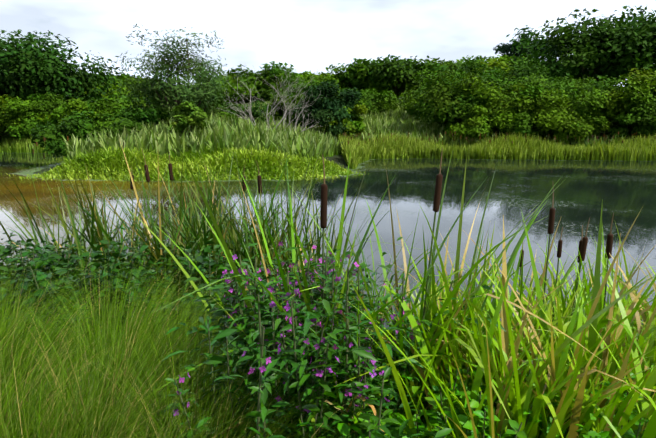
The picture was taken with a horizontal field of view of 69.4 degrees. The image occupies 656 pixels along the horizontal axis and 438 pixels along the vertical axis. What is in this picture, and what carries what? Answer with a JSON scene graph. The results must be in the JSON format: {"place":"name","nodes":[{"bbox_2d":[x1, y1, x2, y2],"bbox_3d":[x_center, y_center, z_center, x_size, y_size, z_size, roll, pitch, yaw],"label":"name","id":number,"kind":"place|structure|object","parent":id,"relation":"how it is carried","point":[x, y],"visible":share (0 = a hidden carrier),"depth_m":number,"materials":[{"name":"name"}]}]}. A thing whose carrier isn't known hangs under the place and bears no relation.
{"place":"outdoors","nodes":[
{"label":"outdoors","id":0,"kind":"place"},
{"bbox_2d":[3,152,558,405],"bbox_3d":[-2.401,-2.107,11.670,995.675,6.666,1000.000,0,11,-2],"label":"ground","id":1,"kind":"structure","parent":0,"point":[339,159],"depth_m":29.13,"materials":[{"name":"soil"}]},
{"bbox_2d":[0,248,540,437],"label":"grass tussocks","id":2,"kind":"object","parent":1,"relation":"on","point":[123,378],"depth_m":2.37,"materials":[{"name":"green plant"}]},
{"bbox_2d":[0,125,655,437],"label":"reeds","id":3,"kind":"object","parent":1,"relation":"on","point":[594,335],"visible":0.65,"depth_m":2.32,"materials":[{"name":"green plant"}]},
{"bbox_2d":[0,95,655,181],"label":"reed plants","id":4,"kind":"object","parent":1,"relation":"on","point":[398,133],"visible":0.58,"depth_m":26.03,"materials":[{"name":"green plant"}]},
{"bbox_2d":[0,227,655,437],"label":"herb plant","id":5,"kind":"object","parent":1,"relation":"on","point":[389,423],"depth_m":2.10,"materials":[{"name":"green plant"}]},
{"bbox_2d":[173,242,420,424],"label":"purple flowers","id":6,"kind":"object","parent":5,"relation":"attached to","point":[273,304],"visible":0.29,"depth_m":1.99,"materials":[{"name":"purple plant"}]},
{"bbox_2d":[44,147,613,334],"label":"cattail stems","id":7,"kind":"object","parent":1,"relation":"on","point":[574,302],"visible":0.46,"depth_m":3.06,"materials":[{"name":"green plant"}]},
{"bbox_2d":[44,142,612,266],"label":"cattail heads","id":8,"kind":"object","parent":7,"relation":"attached to","point":[583,242],"visible":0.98,"depth_m":3.04,"materials":[{"name":"brown plant"}]},
{"bbox_2d":[0,153,655,346],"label":"pond water","id":9,"kind":"structure","parent":0,"point":[625,191],"depth_m":14.07,"materials":[{"name":"grey liquid"}]},
{"bbox_2d":[0,0,655,85],"label":"sky","id":10,"kind":"structure","parent":0,"point":[311,34],"materials":[{"name":"white"}]}
]}

